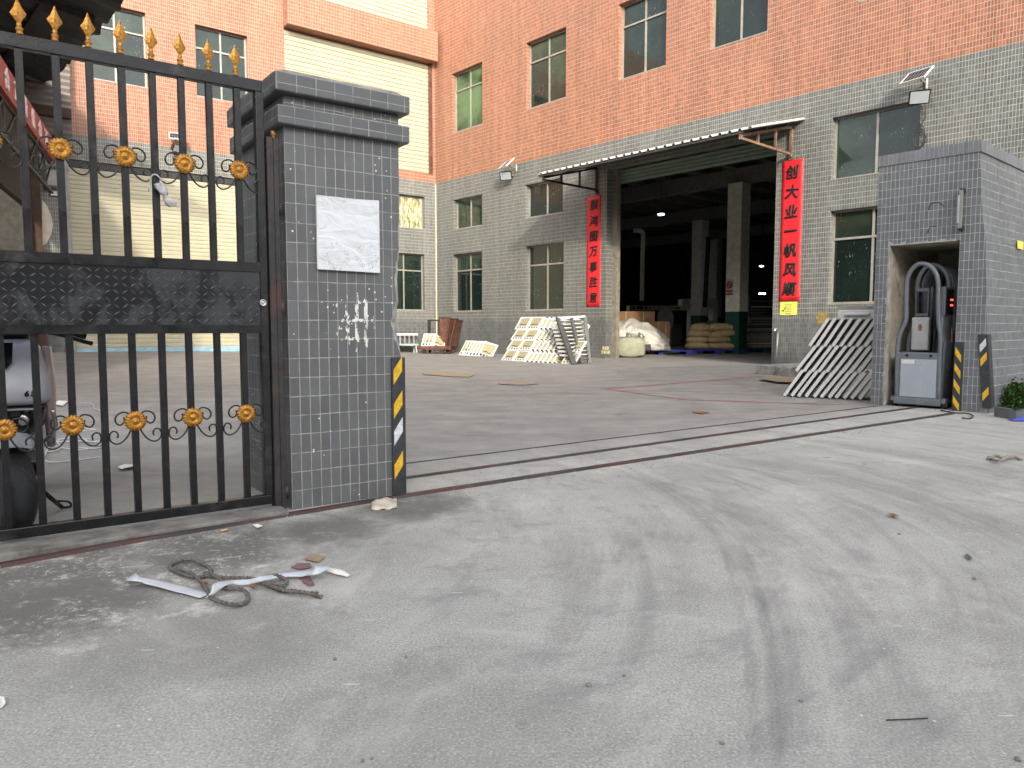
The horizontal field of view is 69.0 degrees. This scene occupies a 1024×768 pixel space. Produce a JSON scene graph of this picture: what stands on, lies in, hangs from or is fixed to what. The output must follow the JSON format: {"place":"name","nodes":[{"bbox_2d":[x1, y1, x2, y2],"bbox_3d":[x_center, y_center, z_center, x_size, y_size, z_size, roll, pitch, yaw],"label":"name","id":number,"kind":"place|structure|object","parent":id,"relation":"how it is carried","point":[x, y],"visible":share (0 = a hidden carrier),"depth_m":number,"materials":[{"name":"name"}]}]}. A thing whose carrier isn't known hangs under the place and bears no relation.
{"place":"outdoors","nodes":[
{"label":"outdoors","id":0,"kind":"place"},
{"bbox_2d":[0,340,1023,767],"bbox_3d":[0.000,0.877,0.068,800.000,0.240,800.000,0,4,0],"label":"ground","id":1,"kind":"structure","parent":0,"point":[854,648],"depth_m":2.78,"materials":[{"name":"concrete"}]},
{"bbox_2d":[0,334,92,528],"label":"electric scooter","id":2,"kind":"object","parent":1,"relation":"on","point":[19,397],"visible":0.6,"depth_m":3.48,"materials":[{"name":"plastic"}]},
{"bbox_2d":[0,0,122,349],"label":"side shed","id":3,"kind":"structure","parent":1,"relation":"on","point":[37,72],"depth_m":19.52,"materials":[{"name":"metal"}]},
{"bbox_2d":[0,56,55,193],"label":"shop sign","id":4,"kind":"object","parent":3,"relation":"attached to","point":[36,129],"visible":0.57,"depth_m":15.47,"materials":[{"name":"metal"}]},
{"bbox_2d":[45,402,101,462],"bbox_3d":[-4.488,0.401,7.681,0.537,0.019,5.018,-3,5,-31],"label":"strapping tape","id":5,"kind":"object","parent":1,"relation":"on","point":[85,439],"visible":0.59,"depth_m":6.10,"materials":[{"name":"white plastic"}]},
{"bbox_2d":[0,506,288,561],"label":"gate sill","id":6,"kind":"structure","parent":1,"relation":"on","point":[16,550],"depth_m":3.50,"materials":[{"name":"concrete"}]},
{"bbox_2d":[125,573,206,597],"bbox_3d":[-1.316,0.761,2.841,0.409,0.033,0.076,2,5,21],"label":"plastic strip","id":7,"kind":"object","parent":1,"relation":"on","point":[187,590],"visible":1,"depth_m":2.85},
{"bbox_2d":[168,557,322,606],"bbox_3d":[-1.097,0.763,2.903,0.810,0.038,0.307,4,6,42],"label":"rope","id":8,"kind":"object","parent":1,"relation":"on","point":[211,574],"visible":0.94,"depth_m":2.86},
{"bbox_2d":[205,566,331,597],"bbox_3d":[-0.938,0.749,2.889,0.483,0.052,0.106,-2,5,-29],"label":"plastic strip","id":9,"kind":"object","parent":8,"relation":"on","point":[218,586],"visible":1,"depth_m":2.88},
{"bbox_2d":[264,130,288,508],"bbox_3d":[-1.259,-0.321,3.990,0.082,2.027,0.065,-3,5,-36],"label":"gate post","id":10,"kind":"object","parent":1,"relation":"on","point":[276,303],"visible":0.81,"depth_m":3.96,"materials":[{"name":"black metal"}]},
{"bbox_2d":[0,0,272,541],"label":"iron gate","id":11,"kind":"structure","parent":10,"relation":"attached to","point":[66,293],"depth_m":3.57,"materials":[{"name":"metal"}]},
{"bbox_2d":[148,174,178,207],"bbox_3d":[-1.679,-0.932,3.590,0.134,0.156,0.037,-2,5,-25],"label":"rag","id":12,"kind":"object","parent":11,"relation":"attached to","point":[161,188],"visible":1,"depth_m":3.59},
{"bbox_2d":[227,69,409,509],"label":"gate pillar","id":13,"kind":"structure","parent":1,"relation":"on","point":[341,139],"depth_m":4.16,"materials":[{"name":"tile"}]},
{"bbox_2d":[315,195,379,272],"bbox_3d":[-0.911,-0.831,4.150,0.371,0.408,0.030,-3,5,-36],"label":"wrapped board","id":14,"kind":"object","parent":13,"relation":"attached to","point":[347,235],"visible":1,"depth_m":4.14,"materials":[{"name":"white plastic"}]},
{"bbox_2d":[391,357,405,494],"bbox_3d":[-0.693,0.247,4.449,0.090,0.824,0.098,-3,5,-36],"label":"corner guard","id":15,"kind":"object","parent":13,"relation":"attached to","point":[398,405],"visible":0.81,"depth_m":4.41,"materials":[{"name":"black rubber"}]},
{"bbox_2d":[371,497,396,509],"bbox_3d":[-0.719,0.664,4.196,0.146,0.040,0.250,-1,4,-10],"label":"crumpled wrapper","id":16,"kind":"object","parent":1,"relation":"on","point":[386,503],"visible":1,"depth_m":4.14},
{"bbox_2d":[397,333,418,352],"bbox_3d":[-4.157,-1.580,28.750,1.204,0.740,0.490,-2,5,-22],"label":"rail bench","id":17,"kind":"object","parent":1,"relation":"on","point":[413,344],"visible":0.63,"depth_m":28.94,"materials":[{"name":"white paint"}]},
{"bbox_2d":[417,320,457,353],"bbox_3d":[-2.777,-1.766,27.777,1.317,1.260,0.930,1,5,12],"label":"rusty cart","id":18,"kind":"object","parent":1,"relation":"on","point":[430,348],"visible":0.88,"depth_m":27.42,"materials":[{"name":"metal"}]},
{"bbox_2d":[438,317,450,345],"bbox_3d":[-2.515,-1.954,27.789,0.460,1.080,0.060,1,-2,12],"label":"rusty board","id":19,"kind":"object","parent":18,"relation":"on","point":[443,328],"visible":0.62,"depth_m":27.79,"materials":[{"name":"metal"}]},
{"bbox_2d":[446,318,458,352],"bbox_3d":[-2.222,-1.798,27.550,0.060,1.270,0.550,13,10,29],"label":"rusty board","id":20,"kind":"object","parent":18,"relation":"on","point":[450,326],"visible":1,"depth_m":27.37,"materials":[{"name":"metal"}]},
{"bbox_2d":[448,320,462,352],"bbox_3d":[-2.091,-1.766,27.581,0.060,1.220,0.550,17,11,22],"label":"rusty board","id":21,"kind":"object","parent":18,"relation":"on","point":[456,332],"visible":1,"depth_m":27.55,"materials":[{"name":"metal"}]},
{"bbox_2d":[423,372,474,376],"bbox_3d":[-1.268,-0.195,15.411,0.792,0.019,1.707,-4,6,-42],"label":"flattened cardboard","id":22,"kind":"object","parent":1,"relation":"on","point":[450,374],"visible":1,"depth_m":15.43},
{"bbox_2d":[0,413,953,567],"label":"gate track","id":23,"kind":"structure","parent":1,"relation":"on","point":[25,560],"depth_m":4.32,"materials":[{"name":"metal"}]},
{"bbox_2d":[477,341,497,355],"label":"moulded panel","id":24,"kind":"object","parent":1,"relation":"on","point":[488,349],"visible":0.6,"depth_m":25.43,"materials":[{"name":"white plastic"}]},
{"bbox_2d":[0,404,1017,766],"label":"grit","id":25,"kind":"object","parent":1,"relation":"on","point":[498,532],"visible":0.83,"depth_m":3.56,"materials":[{"name":"gravel"}]},
{"bbox_2d":[512,350,530,361],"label":"moulded panel","id":26,"kind":"object","parent":1,"relation":"on","point":[520,356],"visible":0.99,"depth_m":21.49,"materials":[{"name":"white plastic"}]},
{"bbox_2d":[518,340,535,350],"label":"moulded panel","id":27,"kind":"object","parent":26,"relation":"on","point":[526,345],"visible":1,"depth_m":21.68,"materials":[{"name":"white plastic"}]},
{"bbox_2d":[522,329,539,339],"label":"moulded panel","id":28,"kind":"object","parent":27,"relation":"on","point":[530,334],"visible":1,"depth_m":21.92,"materials":[{"name":"white plastic"}]},
{"bbox_2d":[526,317,543,328],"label":"moulded panel","id":29,"kind":"object","parent":28,"relation":"on","point":[535,322],"visible":1,"depth_m":22.14,"materials":[{"name":"white plastic"}]},
{"bbox_2d":[28,0,1023,369],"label":"factory building","id":30,"kind":"structure","parent":1,"relation":"on","point":[698,122],"depth_m":23.62,"materials":[{"name":"tile"}]},
{"bbox_2d":[43,166,56,189],"bbox_3d":[-13.304,-5.965,21.621,0.480,0.650,0.242,-3,6,-38],"label":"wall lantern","id":31,"kind":"object","parent":30,"relation":"attached to","point":[52,181],"depth_m":21.52,"materials":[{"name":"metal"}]},
{"bbox_2d":[84,9,147,88],"bbox_3d":[-12.030,-10.259,22.606,1.710,2.272,0.243,-3,6,-38],"label":"window","id":32,"kind":"structure","parent":30,"relation":"in","point":[133,25],"depth_m":22.83,"materials":[{"name":"glass"}]},
{"bbox_2d":[195,26,246,102],"bbox_3d":[-9.554,-10.436,24.518,1.660,2.252,0.243,-3,6,-38],"label":"window","id":33,"kind":"structure","parent":30,"relation":"in","point":[222,44],"depth_m":24.56,"materials":[{"name":"glass"}]},
{"bbox_2d":[397,253,424,310],"bbox_3d":[-4.204,-3.984,29.176,1.700,2.232,0.243,-3,6,-38],"label":"window","id":34,"kind":"structure","parent":30,"relation":"in","point":[410,276],"depth_m":29.42,"materials":[{"name":"glass"}]},
{"bbox_2d":[399,195,424,229],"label":"window","id":35,"kind":"structure","parent":30,"relation":"in","point":[410,207],"depth_m":29.24,"materials":[{"name":"glass"}]},
{"bbox_2d":[452,64,481,133],"bbox_3d":[-1.609,-10.694,28.007,0.243,2.232,1.830,-4,6,-42],"label":"window","id":36,"kind":"structure","parent":30,"relation":"in","point":[468,84],"depth_m":28.13,"materials":[{"name":"glass"}]},
{"bbox_2d":[453,196,481,229],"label":"window","id":37,"kind":"structure","parent":30,"relation":"in","point":[469,210],"depth_m":28.46,"materials":[{"name":"glass"}]},
{"bbox_2d":[456,252,481,311],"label":"window","id":38,"kind":"structure","parent":30,"relation":"in","point":[468,266],"depth_m":28.68,"materials":[{"name":"glass"}]},
{"bbox_2d":[525,179,562,218],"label":"window","id":39,"kind":"structure","parent":30,"relation":"in","point":[546,198],"depth_m":25.37,"materials":[{"name":"glass"}]},
{"bbox_2d":[525,243,563,310],"bbox_3d":[1.168,-3.625,25.424,0.243,2.252,1.860,-4,6,-42],"label":"window","id":40,"kind":"structure","parent":30,"relation":"in","point":[546,262],"depth_m":25.53,"materials":[{"name":"glass"}]},
{"bbox_2d":[526,30,565,109],"bbox_3d":[1.198,-10.452,24.863,0.243,2.232,1.890,-4,6,-42],"label":"window","id":41,"kind":"structure","parent":30,"relation":"in","point":[547,55],"depth_m":24.96,"materials":[{"name":"glass"}]},
{"bbox_2d":[586,195,600,306],"bbox_3d":[2.576,-4.189,23.589,0.032,3.471,0.582,-4,6,-42],"label":"couplet banner","id":42,"kind":"object","parent":30,"relation":"attached to","point":[593,245],"visible":1,"depth_m":23.58,"materials":[{"name":"red"}]},
{"bbox_2d":[633,228,644,300],"bbox_3d":[5.744,-5.394,33.685,0.542,3.252,0.200,0,4,0],"label":"duct pipe","id":43,"kind":"object","parent":30,"relation":"attached to","point":[642,253],"visible":1,"depth_m":33.60,"materials":[{"name":"metal"}]},
{"bbox_2d":[618,0,666,80],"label":"window","id":44,"kind":"structure","parent":30,"relation":"in","point":[644,21],"depth_m":21.98,"materials":[{"name":"glass"}]},
{"bbox_2d":[709,0,767,50],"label":"window","id":45,"kind":"structure","parent":30,"relation":"in","point":[734,20],"depth_m":19.69,"materials":[{"name":"glass"}]},
{"bbox_2d":[780,302,796,314],"bbox_3d":[6.977,-1.908,18.823,0.014,0.330,0.456,-4,6,-42],"label":"paper notice","id":46,"kind":"object","parent":30,"relation":"attached to","point":[788,308],"visible":1,"depth_m":18.82,"materials":[{"name":"yellow paper"}]},
{"bbox_2d":[779,158,803,300],"bbox_3d":[6.977,-3.829,18.663,0.032,3.488,0.556,-4,6,-42],"label":"couplet banner","id":47,"kind":"object","parent":30,"relation":"attached to","point":[791,228],"visible":1,"depth_m":18.66,"materials":[{"name":"red"}]},
{"bbox_2d":[827,207,877,304],"bbox_3d":[8.366,-2.990,17.368,0.243,2.242,1.900,-4,6,-42],"label":"window","id":48,"kind":"structure","parent":30,"relation":"in","point":[855,230],"depth_m":17.74,"materials":[{"name":"glass"}]},
{"bbox_2d":[830,104,920,180],"bbox_3d":[8.375,-5.557,17.161,0.243,1.472,1.970,-4,6,-42],"label":"window","id":49,"kind":"structure","parent":30,"relation":"in","point":[860,139],"depth_m":17.31,"materials":[{"name":"glass"}]},
{"bbox_2d":[899,65,933,88],"bbox_3d":[8.773,-6.574,16.001,0.632,0.355,0.570,-2,5,-28],"label":"solar panel","id":50,"kind":"object","parent":30,"relation":"attached to","point":[920,74],"visible":0.98,"depth_m":15.96,"materials":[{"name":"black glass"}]},
{"bbox_2d":[908,89,930,104],"bbox_3d":[8.787,-6.226,16.122,0.412,0.311,0.300,1,33,18],"label":"floodlight","id":51,"kind":"object","parent":30,"relation":"attached to","point":[916,97],"visible":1,"depth_m":16.00,"materials":[{"name":"white glass"}]},
{"bbox_2d":[550,315,590,364],"bbox_3d":[1.714,-1.217,20.447,0.939,1.335,1.493,-1,5,-19],"label":"slatted rack","id":52,"kind":"object","parent":1,"relation":"on","point":[563,331],"visible":0.94,"depth_m":20.45,"materials":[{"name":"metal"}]},
{"bbox_2d":[619,332,644,357],"bbox_3d":[3.849,-1.280,24.287,0.961,0.825,0.620,0,4,6],"label":"woven bag","id":53,"kind":"object","parent":1,"relation":"on","point":[631,346],"visible":0.94,"depth_m":24.00,"materials":[{"name":"beige fabric"}]},
{"bbox_2d":[406,404,891,463],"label":"gate track","id":54,"kind":"structure","parent":1,"relation":"on","point":[624,436],"depth_m":6.70,"materials":[{"name":"metal"}]},
{"bbox_2d":[626,306,690,345],"bbox_3d":[7.764,-3.036,38.797,3.473,2.061,1.100,0,4,-2],"label":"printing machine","id":55,"kind":"object","parent":1,"relation":"on","point":[665,313],"visible":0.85,"depth_m":38.51,"materials":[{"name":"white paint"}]},
{"bbox_2d":[655,321,669,344],"bbox_3d":[5.833,-1.846,29.201,0.620,1.200,0.503,0,4,0],"label":"cardboard box","id":56,"kind":"object","parent":1,"relation":"on","point":[663,327],"visible":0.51,"depth_m":28.93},
{"bbox_2d":[406,406,922,478],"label":"gate track","id":57,"kind":"structure","parent":1,"relation":"on","point":[543,458],"depth_m":6.13,"materials":[{"name":"metal"}]},
{"bbox_2d":[645,349,692,354],"bbox_3d":[5.410,-1.188,27.395,2.200,0.165,1.500,0,4,4],"label":"plastic pallet","id":58,"kind":"object","parent":1,"relation":"on","point":[683,351],"visible":0.55,"depth_m":26.65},
{"bbox_2d":[619,318,670,350],"bbox_3d":[4.719,-1.767,27.031,2.108,1.241,1.671,0,4,0],"label":"sheeted load","id":59,"kind":"object","parent":58,"relation":"on","point":[656,338],"visible":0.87,"depth_m":26.48,"materials":[{"name":"plastic"}]},
{"bbox_2d":[689,349,744,353],"bbox_3d":[7.490,-1.228,27.917,2.050,0.165,1.150,-1,4,-8],"label":"plastic pallet","id":60,"kind":"object","parent":1,"relation":"on","point":[714,351],"visible":0.53,"depth_m":27.38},
{"bbox_2d":[685,342,708,348],"bbox_3d":[6.910,-1.434,27.791,0.854,0.330,0.771,2,4,-19],"label":"kraft sack","id":61,"kind":"object","parent":60,"relation":"on","point":[695,345],"visible":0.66,"depth_m":27.47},
{"bbox_2d":[686,337,708,342],"bbox_3d":[6.923,-1.662,27.825,0.854,0.330,0.771,3,5,9],"label":"kraft sack","id":62,"kind":"object","parent":61,"relation":"on","point":[698,339],"visible":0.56,"depth_m":27.48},
{"bbox_2d":[687,330,710,336],"bbox_3d":[6.976,-1.885,27.786,0.832,0.330,0.771,-3,5,-19],"label":"kraft sack","id":63,"kind":"object","parent":62,"relation":"on","point":[699,333],"visible":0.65,"depth_m":27.47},
{"bbox_2d":[707,343,733,348],"bbox_3d":[7.756,-1.435,27.808,1.228,0.330,0.771,3,5,8],"label":"kraft sack","id":64,"kind":"object","parent":60,"relation":"on","point":[721,346],"visible":0.48,"depth_m":27.46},
{"bbox_2d":[707,336,730,342],"bbox_3d":[7.792,-1.662,27.817,1.227,0.330,0.771,0,4,-28],"label":"kraft sack","id":65,"kind":"object","parent":64,"relation":"on","point":[718,339],"visible":0.55,"depth_m":27.44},
{"bbox_2d":[709,330,734,336],"bbox_3d":[7.836,-1.885,27.785,1.174,0.330,0.771,-4,4,9],"label":"kraft sack","id":66,"kind":"object","parent":65,"relation":"on","point":[727,333],"visible":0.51,"depth_m":27.44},
{"bbox_2d":[709,323,732,331],"bbox_3d":[7.732,-2.110,27.783,1.153,0.330,0.771,-1,4,6],"label":"kraft sack","id":67,"kind":"object","parent":66,"relation":"on","point":[718,326],"visible":0.69,"depth_m":27.44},
{"bbox_2d":[605,376,876,405],"bbox_3d":[3.264,0.056,12.250,3.608,0.001,5.683,0,4,0],"label":"road marking","id":68,"kind":"object","parent":1,"relation":"on","point":[711,400],"visible":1,"depth_m":11.14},
{"bbox_2d":[747,348,771,352],"bbox_3d":[9.750,-1.343,29.417,1.500,0.165,1.200,0,4,-6],"label":"plastic pallet","id":69,"kind":"object","parent":1,"relation":"on","point":[762,350],"visible":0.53,"depth_m":28.82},
{"bbox_2d":[747,296,772,347],"bbox_3d":[9.751,-2.426,29.184,1.465,2.020,0.958,0,4,-6],"label":"sheet stack","id":70,"kind":"object","parent":69,"relation":"on","point":[759,332],"visible":0.69,"depth_m":28.76,"materials":[{"name":"black plastic"}]},
{"bbox_2d":[759,376,795,381],"bbox_3d":[4.838,-0.077,13.646,0.633,0.048,1.383,2,5,22],"label":"flattened cardboard","id":71,"kind":"object","parent":1,"relation":"on","point":[780,379],"visible":0.92,"depth_m":13.80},
{"bbox_2d":[783,369,807,395],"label":"moulded panel","id":72,"kind":"object","parent":1,"relation":"on","point":[800,376],"visible":0.87,"depth_m":10.62,"materials":[{"name":"white plastic"}]},
{"bbox_2d":[795,345,820,371],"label":"moulded panel","id":73,"kind":"object","parent":72,"relation":"on","point":[808,357],"visible":0.8,"depth_m":10.52,"materials":[{"name":"white plastic"}]},
{"bbox_2d":[809,318,831,346],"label":"moulded panel","id":74,"kind":"object","parent":73,"relation":"on","point":[819,333],"visible":0.83,"depth_m":10.40,"materials":[{"name":"white plastic"}]},
{"bbox_2d":[816,318,839,346],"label":"moulded panel","id":75,"kind":"object","parent":73,"relation":"on","point":[827,332],"visible":0.85,"depth_m":10.37,"materials":[{"name":"white plastic"}]},
{"bbox_2d":[803,345,828,371],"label":"moulded panel","id":76,"kind":"object","parent":72,"relation":"on","point":[816,357],"visible":0.81,"depth_m":10.47,"materials":[{"name":"white plastic"}]},
{"bbox_2d":[823,318,847,346],"bbox_3d":[4.550,-0.726,10.468,0.042,0.442,0.500,36,21,23],"label":"moulded panel","id":77,"kind":"object","parent":76,"relation":"on","point":[836,331],"visible":0.85,"depth_m":10.33,"materials":[{"name":"white plastic"}]},
{"bbox_2d":[791,370,813,395],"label":"moulded panel","id":78,"kind":"object","parent":1,"relation":"on","point":[801,384],"visible":0.8,"depth_m":10.56,"materials":[{"name":"white plastic"}]},
{"bbox_2d":[811,345,834,371],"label":"moulded panel","id":79,"kind":"object","parent":78,"relation":"on","point":[822,359],"visible":0.79,"depth_m":10.40,"materials":[{"name":"white plastic"}]},
{"bbox_2d":[831,318,855,346],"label":"moulded panel","id":80,"kind":"object","parent":79,"relation":"on","point":[844,331],"visible":0.84,"depth_m":10.26,"materials":[{"name":"white plastic"}]},
{"bbox_2d":[756,363,860,376],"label":"concrete plinth","id":81,"kind":"structure","parent":1,"relation":"on","point":[787,369],"depth_m":15.37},
{"bbox_2d":[797,370,821,396],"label":"moulded panel","id":82,"kind":"object","parent":1,"relation":"on","point":[810,382],"visible":0.84,"depth_m":10.52,"materials":[{"name":"white plastic"}]},
{"bbox_2d":[818,344,841,371],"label":"moulded panel","id":83,"kind":"object","parent":82,"relation":"on","point":[830,357],"visible":0.84,"depth_m":10.37,"materials":[{"name":"white plastic"}]},
{"bbox_2d":[804,370,829,396],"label":"moulded panel","id":84,"kind":"object","parent":1,"relation":"on","point":[817,383],"visible":0.84,"depth_m":10.46,"materials":[{"name":"white plastic"}]},
{"bbox_2d":[826,345,850,371],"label":"moulded panel","id":85,"kind":"object","parent":84,"relation":"on","point":[838,358],"visible":0.86,"depth_m":10.31,"materials":[{"name":"white plastic"}]},
{"bbox_2d":[839,318,864,346],"bbox_3d":[4.730,-0.715,10.364,0.042,0.442,0.500,38,21,23],"label":"moulded panel","id":86,"kind":"object","parent":85,"relation":"on","point":[852,331],"visible":0.9,"depth_m":10.21,"materials":[{"name":"white plastic"}]},
{"bbox_2d":[813,371,839,397],"bbox_3d":[4.465,-0.012,10.578,0.043,0.440,0.500,41,22,22],"label":"moulded panel","id":87,"kind":"object","parent":1,"relation":"on","point":[826,383],"visible":0.9,"depth_m":10.41,"materials":[{"name":"white plastic"}]},
{"bbox_2d":[833,345,858,371],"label":"moulded panel","id":88,"kind":"object","parent":87,"relation":"on","point":[846,358],"visible":0.87,"depth_m":10.27,"materials":[{"name":"white plastic"}]},
{"bbox_2d":[847,318,872,346],"bbox_3d":[4.815,-0.710,10.303,0.043,0.442,0.500,38,21,22],"label":"moulded panel","id":89,"kind":"object","parent":88,"relation":"on","point":[860,332],"visible":0.87,"depth_m":10.14,"materials":[{"name":"white plastic"}]},
{"bbox_2d":[820,371,845,397],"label":"moulded panel","id":90,"kind":"object","parent":1,"relation":"on","point":[833,383],"visible":0.89,"depth_m":10.35,"materials":[{"name":"white plastic"}]},
{"bbox_2d":[841,345,866,372],"bbox_3d":[4.768,-0.351,10.377,0.042,0.431,0.500,40,22,22],"label":"moulded panel","id":91,"kind":"object","parent":90,"relation":"on","point":[854,358],"visible":0.88,"depth_m":10.21,"materials":[{"name":"white plastic"}]},
{"bbox_2d":[855,320,873,346],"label":"moulded panel","id":92,"kind":"object","parent":91,"relation":"on","point":[864,337],"visible":0.7,"depth_m":10.10,"materials":[{"name":"white plastic"}]},
{"bbox_2d":[838,310,873,319],"bbox_3d":[4.799,-0.957,10.299,0.524,0.133,0.320,3,5,30],"label":"plastic tub","id":93,"kind":"object","parent":92,"relation":"on","point":[856,314],"visible":0.73,"depth_m":10.21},
{"bbox_2d":[837,306,873,309],"bbox_3d":[4.806,-1.051,10.304,0.564,0.050,0.110,3,5,30],"label":"timber baulk","id":94,"kind":"object","parent":93,"relation":"on","point":[855,307],"visible":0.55,"depth_m":10.28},
{"bbox_2d":[828,371,852,397],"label":"moulded panel","id":95,"kind":"object","parent":1,"relation":"on","point":[841,383],"visible":0.84,"depth_m":10.29,"materials":[{"name":"white plastic"}]},
{"bbox_2d":[849,345,872,372],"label":"moulded panel","id":96,"kind":"object","parent":95,"relation":"on","point":[861,359],"visible":0.87,"depth_m":10.14,"materials":[{"name":"white plastic"}]},
{"bbox_2d":[835,369,859,398],"bbox_3d":[4.699,-0.002,10.422,0.042,0.440,0.500,39,22,22],"label":"moulded panel","id":97,"kind":"object","parent":1,"relation":"on","point":[848,383],"visible":0.88,"depth_m":10.24,"materials":[{"name":"white plastic"}]},
{"bbox_2d":[843,370,869,398],"bbox_3d":[4.790,0.004,10.368,0.042,0.440,0.500,41,22,22],"label":"moulded panel","id":98,"kind":"object","parent":1,"relation":"on","point":[856,384],"visible":1,"depth_m":10.18,"materials":[{"name":"white plastic"}]},
{"bbox_2d":[890,262,958,408],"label":"retractable gate","id":99,"kind":"structure","parent":1,"relation":"on","point":[923,373],"depth_m":9.24,"materials":[{"name":"grey metal"}]},
{"bbox_2d":[870,140,1023,413],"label":"gatehouse","id":100,"kind":"object","parent":1,"relation":"on","point":[982,252],"visible":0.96,"depth_m":9.03,"materials":[{"name":"tile"}]},
{"bbox_2d":[952,342,964,410],"bbox_3d":[5.283,-0.086,8.828,0.038,0.822,0.103,-4,6,-42],"label":"corner guard","id":101,"kind":"object","parent":100,"relation":"attached to","point":[958,376],"visible":1,"depth_m":8.81,"materials":[{"name":"black rubber"}]},
{"bbox_2d":[957,188,965,230],"bbox_3d":[5.226,-2.032,8.680,0.082,0.480,0.055,-4,6,-42],"label":"strip lamp","id":102,"kind":"object","parent":100,"relation":"attached to","point":[962,191],"visible":1,"depth_m":8.66,"materials":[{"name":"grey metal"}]},
{"bbox_2d":[978,334,994,407],"bbox_3d":[5.496,-0.153,8.638,0.118,0.840,0.177,-4,6,-42],"label":"corner guard","id":103,"kind":"object","parent":100,"relation":"attached to","point":[986,371],"visible":1,"depth_m":8.60,"materials":[{"name":"black rubber"}]},
{"bbox_2d":[986,454,1022,461],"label":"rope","id":104,"kind":"object","parent":1,"relation":"on","point":[1000,457],"visible":1,"depth_m":5.58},
{"bbox_2d":[994,407,1023,418],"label":"planter kerb","id":105,"kind":"structure","parent":1,"relation":"on","point":[1006,413],"depth_m":8.11,"materials":[{"name":"concrete"}]},
{"bbox_2d":[995,376,1023,408],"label":"shrub","id":106,"kind":"object","parent":105,"relation":"in","point":[1013,398],"visible":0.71,"depth_m":8.83,"materials":[{"name":"green plant"}]},
{"bbox_2d":[678,299,717,323],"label":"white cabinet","id":107,"kind":"object","parent":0,"point":[712,305],"visible":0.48,"depth_m":40.04,"materials":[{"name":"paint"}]},
{"bbox_3d":[4.713,-1.338,29.342,1.400,0.165,1.200,0,4,0],"label":"plastic pallet","id":108,"kind":"object","parent":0,"visible":0},
{"bbox_2d":[619,311,654,326],"bbox_3d":[4.763,-2.130,29.279,1.500,1.420,0.903,0,4,0],"label":"cardboard box","id":109,"kind":"object","parent":108,"relation":"on","point":[645,316],"visible":0.27,"depth_m":28.79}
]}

